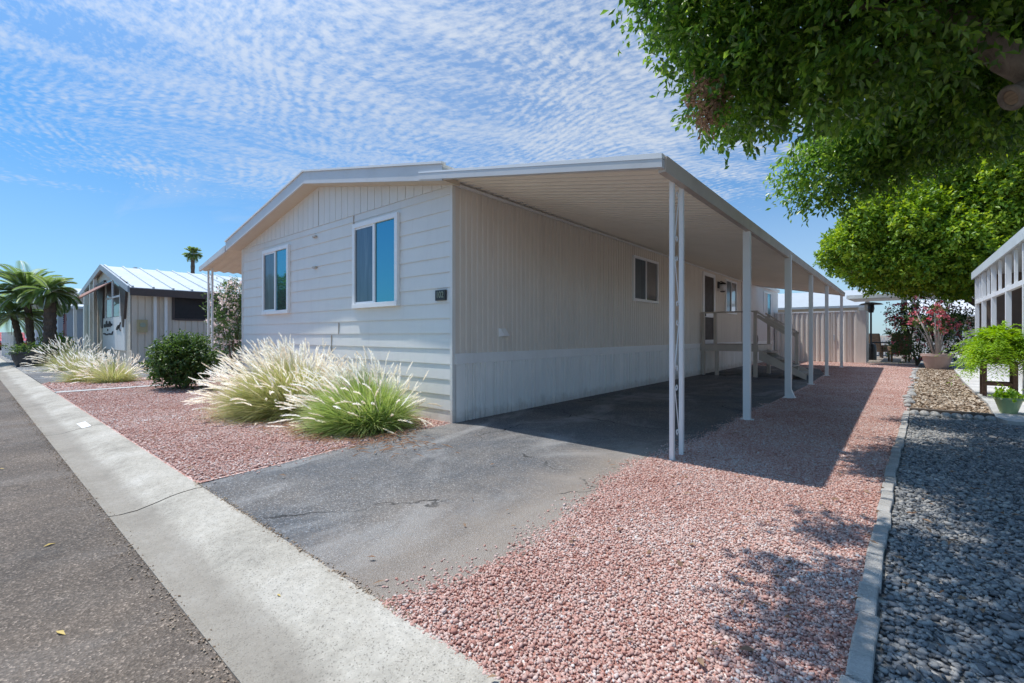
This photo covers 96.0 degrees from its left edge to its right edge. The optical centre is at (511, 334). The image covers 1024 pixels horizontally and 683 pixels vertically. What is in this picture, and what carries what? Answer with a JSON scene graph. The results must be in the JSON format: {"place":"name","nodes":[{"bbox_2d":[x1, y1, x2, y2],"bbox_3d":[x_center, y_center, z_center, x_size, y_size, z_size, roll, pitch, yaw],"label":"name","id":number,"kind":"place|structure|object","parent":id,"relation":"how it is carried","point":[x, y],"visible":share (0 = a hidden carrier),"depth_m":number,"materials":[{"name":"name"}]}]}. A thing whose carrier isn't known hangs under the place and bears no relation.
{"place":"outdoors","nodes":[
{"label":"outdoors","id":0,"kind":"place"},
{"bbox_2d":[22,333,109,371],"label":"fountain grass","id":1,"kind":"object","parent":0,"point":[56,361],"depth_m":15.57,"materials":[{"name":"beige plant"}]},
{"bbox_2d":[42,347,122,382],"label":"fountain grass","id":2,"kind":"object","parent":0,"point":[69,378],"depth_m":11.74,"materials":[{"name":"beige plant"}]},
{"bbox_2d":[0,380,238,682],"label":"road","id":3,"kind":"structure","parent":0,"point":[77,585],"depth_m":2.25,"materials":[{"name":"grey asphalt"}]},
{"bbox_2d":[6,396,234,682],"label":"road grit","id":4,"kind":"object","parent":3,"relation":"on","point":[190,634],"visible":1,"depth_m":2.74,"materials":[{"name":"grey gravel"}]},
{"bbox_2d":[0,350,241,372],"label":"neighbour yard","id":5,"kind":"structure","parent":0,"point":[11,362],"depth_m":16.55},
{"bbox_2d":[2,332,16,359],"bbox_3d":[-25.824,0.525,23.671,10.120,1.350,0.165,0,0,40],"label":"rail fence","id":6,"kind":"object","parent":5,"relation":"on","point":[8,338],"visible":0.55,"depth_m":23.61,"materials":[{"name":"white paint"}]},
{"bbox_2d":[0,332,26,349],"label":"parked car","id":7,"kind":"object","parent":5,"relation":"on","point":[23,334],"visible":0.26,"depth_m":37.08,"materials":[{"name":"red paint"}]},
{"bbox_2d":[0,294,57,351],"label":"palm tree","id":8,"kind":"object","parent":5,"relation":"on","point":[14,314],"visible":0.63,"depth_m":19.94,"materials":[{"name":"green plant"}]},
{"bbox_2d":[0,339,69,366],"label":"planter tub","id":9,"kind":"object","parent":5,"relation":"on","point":[17,357],"visible":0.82,"depth_m":17.44,"materials":[{"name":"grey ceramic"}]},
{"bbox_2d":[0,260,71,350],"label":"palm tree","id":10,"kind":"object","parent":5,"relation":"on","point":[14,277],"visible":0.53,"depth_m":19.53,"materials":[{"name":"green plant"}]},
{"bbox_2d":[11,275,81,363],"bbox_3d":[-19.117,-0.608,18.985,2.022,3.619,2.058,0,0,40],"label":"palm tree","id":11,"kind":"object","parent":5,"relation":"on","point":[54,293],"visible":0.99,"depth_m":18.93,"materials":[{"name":"green plant"}]},
{"bbox_2d":[35,331,78,359],"bbox_3d":[-20.208,0.612,20.350,3.448,1.635,1.417,0,0,40],"label":"hedge","id":12,"kind":"object","parent":5,"relation":"on","point":[57,338],"visible":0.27,"depth_m":19.89,"materials":[{"name":"green plant"}]},
{"bbox_2d":[32,288,83,353],"bbox_3d":[-28.300,-1.070,36.643,14.500,4.540,13.400,0,0,40],"label":"mobile home","id":13,"kind":"object","parent":5,"relation":"on","point":[69,324],"depth_m":28.03,"materials":[{"name":"grey paint"}]},
{"bbox_2d":[63,313,65,353],"bbox_3d":[-19.058,0.125,19.639,0.783,2.150,0.045,0,0,40],"label":"porch post","id":14,"kind":"object","parent":5,"relation":"on","point":[64,323],"visible":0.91,"depth_m":19.51,"materials":[{"name":"white paint"}]},
{"bbox_2d":[72,264,241,366],"bbox_3d":[-14.503,-0.960,26.659,13.470,4.320,15.900,0,0,40],"label":"neighbour home","id":15,"kind":"object","parent":5,"relation":"on","point":[128,311],"visible":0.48,"depth_m":18.70,"materials":[{"name":"paint"}]},
{"bbox_2d":[106,280,118,317],"bbox_3d":[-16.558,-1.525,19.149,2.800,1.550,0.025,0,0,40],"label":"window","id":16,"kind":"structure","parent":15,"relation":"in","point":[109,286],"depth_m":19.33,"materials":[{"name":"blue glass"}]},
{"bbox_2d":[105,277,120,317],"bbox_3d":[-16.587,-1.500,19.154,3.050,1.600,0.055,0,0,40],"label":"window frame","id":17,"kind":"structure","parent":15,"relation":"in","point":[112,297],"depth_m":19.13,"materials":[{"name":"white paint"}]},
{"bbox_2d":[43,377,212,390],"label":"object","id":18,"kind":"structure","parent":0,"point":[61,386],"depth_m":10.95,"materials":[{"name":"concrete"}]},
{"bbox_2d":[25,366,239,383],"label":"neighbour driveway","id":19,"kind":"structure","parent":0,"point":[39,378],"depth_m":13.61,"materials":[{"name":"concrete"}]},
{"bbox_2d":[200,275,241,370],"bbox_3d":[-9.155,-0.392,15.076,1.763,3.197,1.786,0,0,40],"label":"oleander","id":20,"kind":"object","parent":19,"relation":"on","point":[224,324],"visible":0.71,"depth_m":14.87,"materials":[{"name":"green plant"}]},
{"bbox_2d":[55,382,209,392],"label":"path","id":21,"kind":"structure","parent":0,"point":[106,388],"depth_m":10.17,"materials":[{"name":"concrete"}]},
{"bbox_2d":[42,373,241,392],"bbox_3d":[-3.919,1.246,18.478,2.600,0.087,20.780,0,0,40],"label":"pink gravel strip","id":22,"kind":"object","parent":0,"point":[205,377],"visible":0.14,"depth_m":12.46,"materials":[{"name":"pink gravel"}]},
{"bbox_2d":[70,347,151,383],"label":"fountain grass","id":23,"kind":"object","parent":22,"relation":"on","point":[113,374],"depth_m":11.54,"materials":[{"name":"beige plant"}]},
{"bbox_2d":[199,246,241,380],"bbox_3d":[-3.602,-0.460,16.076,1.980,3.320,12.022,0,0,40],"label":"side awning","id":24,"kind":"object","parent":22,"relation":"on","point":[222,260],"visible":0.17,"depth_m":12.00,"materials":[{"name":"paint"}]},
{"bbox_2d":[56,382,449,489],"bbox_3d":[-4.981,1.250,7.794,8.940,0.091,3.093,0,0,40],"label":"pink gravel base","id":25,"kind":"object","parent":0,"point":[212,477],"visible":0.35,"depth_m":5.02,"materials":[{"name":"pink gravel"}]},
{"bbox_2d":[139,329,226,388],"bbox_3d":[-7.305,0.545,10.347,1.852,1.383,1.625,0,0,40],"label":"green bush","id":26,"kind":"object","parent":25,"relation":"on","point":[179,361],"visible":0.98,"depth_m":9.95,"materials":[{"name":"green plant"}]},
{"bbox_2d":[182,334,352,425],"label":"fountain grass","id":27,"kind":"object","parent":25,"relation":"on","point":[253,396],"depth_m":6.60,"materials":[{"name":"beige plant"}]},
{"bbox_2d":[213,410,452,458],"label":"straw litter","id":28,"kind":"object","parent":25,"relation":"on","point":[354,436],"visible":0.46,"depth_m":5.27,"materials":[{"name":"beige plant"}]},
{"bbox_2d":[268,346,440,440],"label":"fountain grass","id":29,"kind":"object","parent":25,"relation":"on","point":[359,402],"depth_m":5.68,"materials":[{"name":"green plant"}]},
{"bbox_2d":[0,0,930,335],"label":"sky","id":30,"kind":"structure","parent":0,"point":[134,133],"materials":[{"name":"blue"}]},
{"bbox_2d":[198,365,823,606],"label":"driveway","id":31,"kind":"structure","parent":0,"point":[401,516],"depth_m":3.80,"materials":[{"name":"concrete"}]},
{"bbox_2d":[194,481,411,618],"bbox_3d":[-1.514,1.196,2.858,2.806,0.018,0.099,0,0,40],"label":"seam grit","id":32,"kind":"object","parent":31,"relation":"on","point":[311,555],"visible":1,"depth_m":2.58,"materials":[{"name":"grey gravel"}]},
{"bbox_2d":[701,310,808,379],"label":"entry deck","id":33,"kind":"structure","parent":31,"relation":"on","point":[772,358],"depth_m":13.29,"materials":[{"name":"paint"}]},
{"bbox_2d":[366,361,918,682],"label":"pink gravel path","id":34,"kind":"structure","parent":0,"point":[800,678],"depth_m":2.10,"materials":[{"name":"pink gravel"}]},
{"bbox_2d":[224,161,779,422],"bbox_3d":[3.239,-0.904,16.856,7.700,4.208,22.040,0,0,40],"label":"mobile home","id":35,"kind":"object","parent":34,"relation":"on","point":[534,310],"visible":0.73,"depth_m":7.95,"materials":[{"name":"paint"}]},
{"bbox_2d":[261,244,289,314],"bbox_3d":[-5.020,-1.147,9.780,1.260,1.405,0.065,0,0,40],"label":"window","id":36,"kind":"structure","parent":35,"relation":"in","point":[275,261],"depth_m":9.76,"materials":[{"name":"white plastic"}]},
{"bbox_2d":[352,212,399,308],"bbox_3d":[-2.213,-1.157,7.416,1.260,1.425,0.065,0,0,40],"label":"window","id":37,"kind":"structure","parent":35,"relation":"in","point":[376,241],"depth_m":7.38,"materials":[{"name":"white plastic"}]},
{"bbox_2d":[435,290,446,300],"bbox_3d":[-0.990,-0.552,6.400,0.210,0.145,0.040,0,0,40],"label":"house number plaque","id":38,"kind":"object","parent":35,"relation":"attached to","point":[440,295],"visible":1,"depth_m":6.37,"materials":[{"name":"black metal"}]},
{"bbox_2d":[632,255,658,303],"bbox_3d":[3.197,-1.300,10.996,0.065,1.040,1.400,0,0,40],"label":"window","id":39,"kind":"structure","parent":35,"relation":"in","point":[645,272],"depth_m":10.95,"materials":[{"name":"white plastic"}]},
{"bbox_2d":[702,271,714,343],"bbox_3d":[6.245,-0.845,14.612,0.070,2.230,1.200,0,0,40],"label":"door","id":40,"kind":"structure","parent":35,"relation":"in","point":[708,279],"depth_m":14.59,"materials":[{"name":"white plastic"}]},
{"bbox_2d":[718,281,725,291],"bbox_3d":[6.991,-1.612,15.318,0.258,0.384,0.234,0,0,40],"label":"wall lantern","id":41,"kind":"object","parent":35,"relation":"attached to","point":[722,285],"depth_m":15.24,"materials":[{"name":"black metal"}]},
{"bbox_2d":[725,279,736,314],"bbox_3d":[7.854,-1.350,16.526,0.065,1.200,1.400,0,0,40],"label":"window","id":42,"kind":"structure","parent":35,"relation":"in","point":[731,286],"depth_m":16.50,"materials":[{"name":"white glass"}]},
{"bbox_2d":[764,291,770,314],"bbox_3d":[11.638,-1.350,21.020,0.065,1.200,1.450,0,0,40],"label":"window","id":43,"kind":"structure","parent":35,"relation":"in","point":[768,294],"depth_m":21.21,"materials":[{"name":"blue glass"}]},
{"bbox_2d":[71,386,1021,677],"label":"leaf litter","id":44,"kind":"object","parent":34,"relation":"on","point":[701,660],"visible":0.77,"depth_m":2.73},
{"bbox_2d":[418,153,844,459],"bbox_3d":[5.689,-0.522,11.808,3.492,3.443,17.466,0,0,40],"label":"carport","id":45,"kind":"object","parent":34,"relation":"on","point":[667,205],"visible":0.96,"depth_m":6.46,"materials":[{"name":"paint"}]},
{"bbox_2d":[882,295,974,365],"bbox_3d":[16.373,-0.205,17.811,3.342,2.842,2.039,0,0,40],"label":"bougainvillea","id":46,"kind":"object","parent":34,"relation":"on","point":[901,321],"visible":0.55,"depth_m":18.03,"materials":[{"name":"green plant"}]},
{"bbox_2d":[775,310,868,362],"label":"storage shed","id":47,"kind":"structure","parent":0,"point":[855,336],"depth_m":20.68,"materials":[{"name":"metal"}]},
{"bbox_2d":[831,313,834,360],"bbox_3d":[14.544,0.085,20.416,0.650,2.170,0.090,0,0,40],"label":"door","id":48,"kind":"structure","parent":47,"relation":"in","point":[831,313],"depth_m":20.61,"materials":[{"name":"metal"}]},
{"bbox_2d":[868,336,954,368],"bbox_3d":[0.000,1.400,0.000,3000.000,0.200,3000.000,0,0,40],"label":"ground","id":49,"kind":"structure","parent":0,"point":[885,359],"depth_m":23.50,"materials":[{"name":"grey concrete"}]},
{"bbox_2d":[12,376,188,514],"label":"kerb bed","id":50,"kind":"object","parent":49,"relation":"on","point":[143,507],"depth_m":3.57,"materials":[{"name":"grey concrete"}]},
{"bbox_2d":[0,358,502,682],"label":"kerb","id":51,"kind":"structure","parent":50,"relation":"on","point":[225,571],"depth_m":2.30,"materials":[{"name":"concrete"}]},
{"bbox_2d":[77,422,90,427],"bbox_3d":[-5.747,1.204,6.186,0.480,0.018,0.090,0,0,40],"label":"kerb marking","id":52,"kind":"object","parent":51,"relation":"on","point":[83,424],"visible":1,"depth_m":6.17,"materials":[{"name":"paint"}]},
{"bbox_2d":[181,246,202,273],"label":"fan palm","id":53,"kind":"object","parent":49,"relation":"on","point":[192,256],"visible":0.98,"depth_m":52.48,"materials":[{"name":"green plant"}]},
{"bbox_2d":[778,289,869,312],"bbox_3d":[18.881,-0.970,36.394,14.600,4.340,8.600,0,0,40],"label":"mobile home","id":54,"kind":"object","parent":49,"relation":"on","point":[800,302],"visible":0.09,"depth_m":31.07,"materials":[{"name":"beige paint"}]},
{"bbox_2d":[860,302,882,359],"bbox_3d":[17.338,-0.195,22.266,0.960,2.790,0.960,0,0,40],"label":"patio heater","id":55,"kind":"object","parent":49,"relation":"on","point":[872,346],"visible":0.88,"depth_m":22.12,"materials":[{"name":"black metal"}]},
{"bbox_2d":[869,333,890,357],"bbox_3d":[19.274,0.560,24.175,0.903,1.280,0.720,0,0,-10],"label":"wicker chair","id":56,"kind":"object","parent":49,"relation":"on","point":[876,338],"visible":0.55,"depth_m":23.86,"materials":[{"name":"brown wicker"}]},
{"bbox_2d":[887,333,911,361],"bbox_3d":[17.295,0.560,20.578,0.720,1.280,0.903,0,0,29],"label":"wicker chair","id":57,"kind":"object","parent":49,"relation":"on","point":[900,348],"visible":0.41,"depth_m":20.30,"materials":[{"name":"brown wicker"}]},
{"bbox_2d":[812,152,1023,306],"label":"shade tree","id":58,"kind":"object","parent":49,"relation":"on","point":[943,240],"visible":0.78,"depth_m":16.37,"materials":[{"name":"green plant"}]},
{"bbox_2d":[907,299,974,349],"bbox_3d":[37.790,-0.820,33.544,14.000,4.040,8.600,0,0,40],"label":"mobile home","id":59,"kind":"object","parent":49,"relation":"on","point":[961,333],"depth_m":34.11,"materials":[{"name":"beige paint"}]},
{"bbox_2d":[944,326,963,338],"bbox_3d":[31.678,-0.350,33.427,1.540,1.240,0.047,0,0,40],"label":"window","id":60,"kind":"structure","parent":59,"relation":"in","point":[961,333],"depth_m":33.20,"materials":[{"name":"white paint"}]},
{"bbox_2d":[916,355,969,366],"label":"patio","id":61,"kind":"structure","parent":0,"point":[922,363],"depth_m":20.12,"materials":[{"name":"concrete"}]},
{"bbox_2d":[846,293,972,360],"bbox_3d":[20.473,-0.435,22.372,6.500,3.270,5.400,0,0,40],"label":"patio cover","id":62,"kind":"object","parent":61,"relation":"on","point":[860,298],"visible":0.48,"depth_m":22.20,"materials":[{"name":"metal"}]},
{"bbox_2d":[877,338,971,356],"bbox_3d":[23.070,0.650,25.068,9.000,1.000,0.070,0,0,40],"label":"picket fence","id":63,"kind":"object","parent":61,"relation":"on","point":[884,340],"visible":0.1,"depth_m":25.32,"materials":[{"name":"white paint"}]},
{"bbox_2d":[873,414,1023,682],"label":"grey gravel base","id":64,"kind":"object","parent":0,"point":[893,642],"depth_m":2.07,"materials":[{"name":"grey gravel"}]},
{"bbox_2d":[600,0,1023,227],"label":"ficus tree","id":65,"kind":"object","parent":64,"relation":"on","point":[931,82],"visible":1,"depth_m":4.52,"materials":[{"name":"green plant"}]},
{"bbox_2d":[839,675,860,682],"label":"edging block","id":66,"kind":"structure","parent":64,"relation":"on","point":[844,679],"depth_m":1.57,"materials":[{"name":"concrete"}]},
{"bbox_2d":[845,633,875,682],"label":"edging block","id":67,"kind":"structure","parent":64,"relation":"on","point":[861,661],"depth_m":1.66,"materials":[{"name":"concrete"}]},
{"bbox_2d":[855,581,878,615],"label":"edging block","id":68,"kind":"structure","parent":64,"relation":"on","point":[866,593],"depth_m":2.05,"materials":[{"name":"concrete"}]},
{"bbox_2d":[854,611,879,646],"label":"edging block","id":69,"kind":"structure","parent":64,"relation":"on","point":[867,625],"depth_m":1.87,"materials":[{"name":"concrete"}]},
{"bbox_2d":[862,553,882,593],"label":"edging block","id":70,"kind":"structure","parent":64,"relation":"on","point":[873,571],"depth_m":2.31,"materials":[{"name":"concrete"}]},
{"bbox_2d":[866,541,884,559],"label":"edging block","id":71,"kind":"structure","parent":64,"relation":"on","point":[876,548],"depth_m":2.55,"materials":[{"name":"concrete"}]},
{"bbox_2d":[870,524,888,548],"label":"edging block","id":72,"kind":"structure","parent":64,"relation":"on","point":[880,533],"depth_m":2.72,"materials":[{"name":"concrete"}]},
{"bbox_2d":[876,511,891,530],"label":"edging block","id":73,"kind":"structure","parent":64,"relation":"on","point":[884,518],"depth_m":2.96,"materials":[{"name":"concrete"}]},
{"bbox_2d":[876,499,892,512],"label":"edging block","id":74,"kind":"structure","parent":64,"relation":"on","point":[884,505],"depth_m":3.19,"materials":[{"name":"concrete"}]},
{"bbox_2d":[880,491,893,504],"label":"edging block","id":75,"kind":"structure","parent":64,"relation":"on","point":[887,495],"depth_m":3.35,"materials":[{"name":"concrete"}]},
{"bbox_2d":[880,482,893,492],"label":"edging block","id":76,"kind":"structure","parent":64,"relation":"on","point":[887,486],"depth_m":3.58,"materials":[{"name":"concrete"}]},
{"bbox_2d":[884,466,895,476],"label":"edging block","id":77,"kind":"structure","parent":64,"relation":"on","point":[890,470],"depth_m":3.99,"materials":[{"name":"concrete"}]},
{"bbox_2d":[885,475,895,486],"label":"edging block","id":78,"kind":"structure","parent":64,"relation":"on","point":[890,479],"depth_m":3.73,"materials":[{"name":"concrete"}]},
{"bbox_2d":[887,459,899,470],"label":"edging block","id":79,"kind":"structure","parent":64,"relation":"on","point":[894,463],"depth_m":4.22,"materials":[{"name":"concrete"}]},
{"bbox_2d":[889,455,899,460],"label":"edging block","id":80,"kind":"structure","parent":64,"relation":"on","point":[893,457],"depth_m":4.43,"materials":[{"name":"concrete"}]},
{"bbox_2d":[891,445,900,451],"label":"edging block","id":81,"kind":"structure","parent":64,"relation":"on","point":[896,448],"depth_m":4.77,"materials":[{"name":"concrete"}]},
{"bbox_2d":[891,451,900,457],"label":"edging block","id":82,"kind":"structure","parent":64,"relation":"on","point":[896,453],"depth_m":4.58,"materials":[{"name":"concrete"}]},
{"bbox_2d":[894,441,904,449],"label":"edging block","id":83,"kind":"structure","parent":64,"relation":"on","point":[899,443],"depth_m":4.95,"materials":[{"name":"concrete"}]},
{"bbox_2d":[895,437,904,441],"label":"edging block","id":84,"kind":"structure","parent":64,"relation":"on","point":[901,439],"depth_m":5.19,"materials":[{"name":"concrete"}]},
{"bbox_2d":[897,433,905,437],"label":"edging block","id":85,"kind":"structure","parent":64,"relation":"on","point":[901,435],"depth_m":5.41,"materials":[{"name":"concrete"}]},
{"bbox_2d":[898,429,906,433],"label":"edging block","id":86,"kind":"structure","parent":64,"relation":"on","point":[902,430],"depth_m":5.66,"materials":[{"name":"concrete"}]},
{"bbox_2d":[899,424,907,429],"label":"edging block","id":87,"kind":"structure","parent":64,"relation":"on","point":[903,426],"depth_m":5.89,"materials":[{"name":"concrete"}]},
{"bbox_2d":[909,410,919,414],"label":"edging cobble","id":88,"kind":"object","parent":64,"relation":"on","point":[915,412],"visible":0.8,"depth_m":6.90,"materials":[{"name":"stone"}]},
{"bbox_2d":[919,410,929,416],"bbox_3d":[6.160,1.177,6.881,0.127,0.106,0.162,0,0,26],"label":"edging cobble","id":89,"kind":"object","parent":64,"relation":"on","point":[924,413],"visible":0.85,"depth_m":6.84,"materials":[{"name":"stone"}]},
{"bbox_2d":[930,411,939,416],"bbox_3d":[6.245,1.177,6.803,0.127,0.106,0.162,0,0,25],"label":"edging cobble","id":90,"kind":"object","parent":64,"relation":"on","point":[935,413],"visible":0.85,"depth_m":6.76,"materials":[{"name":"stone"}]},
{"bbox_2d":[940,412,951,417],"bbox_3d":[6.316,1.177,6.709,0.162,0.106,0.127,0,0,-41],"label":"edging cobble","id":91,"kind":"object","parent":64,"relation":"on","point":[945,415],"visible":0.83,"depth_m":6.67,"materials":[{"name":"stone"}]},
{"bbox_2d":[951,413,962,418],"bbox_3d":[6.417,1.177,6.650,0.127,0.106,0.162,0,0,24],"label":"edging cobble","id":92,"kind":"object","parent":64,"relation":"on","point":[956,415],"visible":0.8,"depth_m":6.61,"materials":[{"name":"stone"}]},
{"bbox_2d":[962,414,973,419],"bbox_3d":[6.516,1.177,6.589,0.127,0.106,0.162,0,0,44],"label":"edging cobble","id":93,"kind":"object","parent":64,"relation":"on","point":[967,416],"visible":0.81,"depth_m":6.55,"materials":[{"name":"stone"}]},
{"bbox_2d":[973,415,985,420],"bbox_3d":[6.586,1.177,6.494,0.127,0.106,0.162,0,0,43],"label":"edging cobble","id":94,"kind":"object","parent":64,"relation":"on","point":[979,417],"visible":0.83,"depth_m":6.45,"materials":[{"name":"stone"}]},
{"bbox_2d":[985,416,997,421],"bbox_3d":[6.681,1.177,6.428,0.127,0.106,0.162,0,0,25],"label":"edging cobble","id":95,"kind":"object","parent":64,"relation":"on","point":[990,418],"visible":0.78,"depth_m":6.39,"materials":[{"name":"stone"}]},
{"bbox_2d":[909,368,990,412],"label":"bark chips","id":96,"kind":"object","parent":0,"point":[934,381],"visible":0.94,"depth_m":9.31,"materials":[{"name":"beige gravel"}]},
{"bbox_2d":[903,399,915,403],"bbox_3d":[6.917,1.175,8.028,0.189,0.114,0.177,0,0,-22],"label":"border rock","id":97,"kind":"object","parent":96,"relation":"on","point":[909,401],"visible":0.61,"depth_m":7.98,"materials":[{"name":"stone"}]},
{"bbox_2d":[906,392,916,396],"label":"border rock","id":98,"kind":"object","parent":96,"relation":"on","point":[912,393],"visible":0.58,"depth_m":9.00,"materials":[{"name":"stone"}]},
{"bbox_2d":[902,295,966,368],"bbox_3d":[14.774,-0.123,16.163,1.388,2.647,1.784,0,0,-25],"label":"flowering pot plant","id":99,"kind":"object","parent":96,"relation":"on","point":[932,360],"visible":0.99,"depth_m":15.97,"materials":[{"name":"red plant"}]},
{"bbox_2d":[910,407,994,416],"bbox_3d":[6.468,1.167,6.803,0.910,0.105,0.060,0,0,40],"label":"timber edging","id":100,"kind":"object","parent":96,"relation":"on","point":[973,414],"visible":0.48,"depth_m":6.77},
{"bbox_2d":[950,365,1023,425],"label":"patio slab","id":101,"kind":"structure","parent":0,"point":[973,384],"depth_m":8.48,"materials":[{"name":"concrete"}]},
{"bbox_2d":[971,227,1023,394],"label":"screened porch","id":102,"kind":"object","parent":101,"relation":"on","point":[998,275],"visible":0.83,"depth_m":11.86,"materials":[{"name":"white plastic"}]},
{"bbox_2d":[980,361,1019,395],"bbox_3d":[9.202,0.825,8.723,0.500,0.650,0.460,0,0,40],"label":"plant stand","id":103,"kind":"object","parent":101,"relation":"on","point":[1012,383],"visible":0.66,"depth_m":8.69,"materials":[{"name":"brown wood"}]},
{"bbox_2d":[936,320,1023,390],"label":"potted fern","id":104,"kind":"object","parent":103,"relation":"on","point":[1000,344],"visible":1,"depth_m":8.55,"materials":[{"name":"green plant"}]},
{"bbox_2d":[988,385,1023,413],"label":"potted plant","id":105,"kind":"object","parent":101,"relation":"on","point":[1009,401],"visible":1,"depth_m":6.72,"materials":[{"name":"green plant"}]}
]}

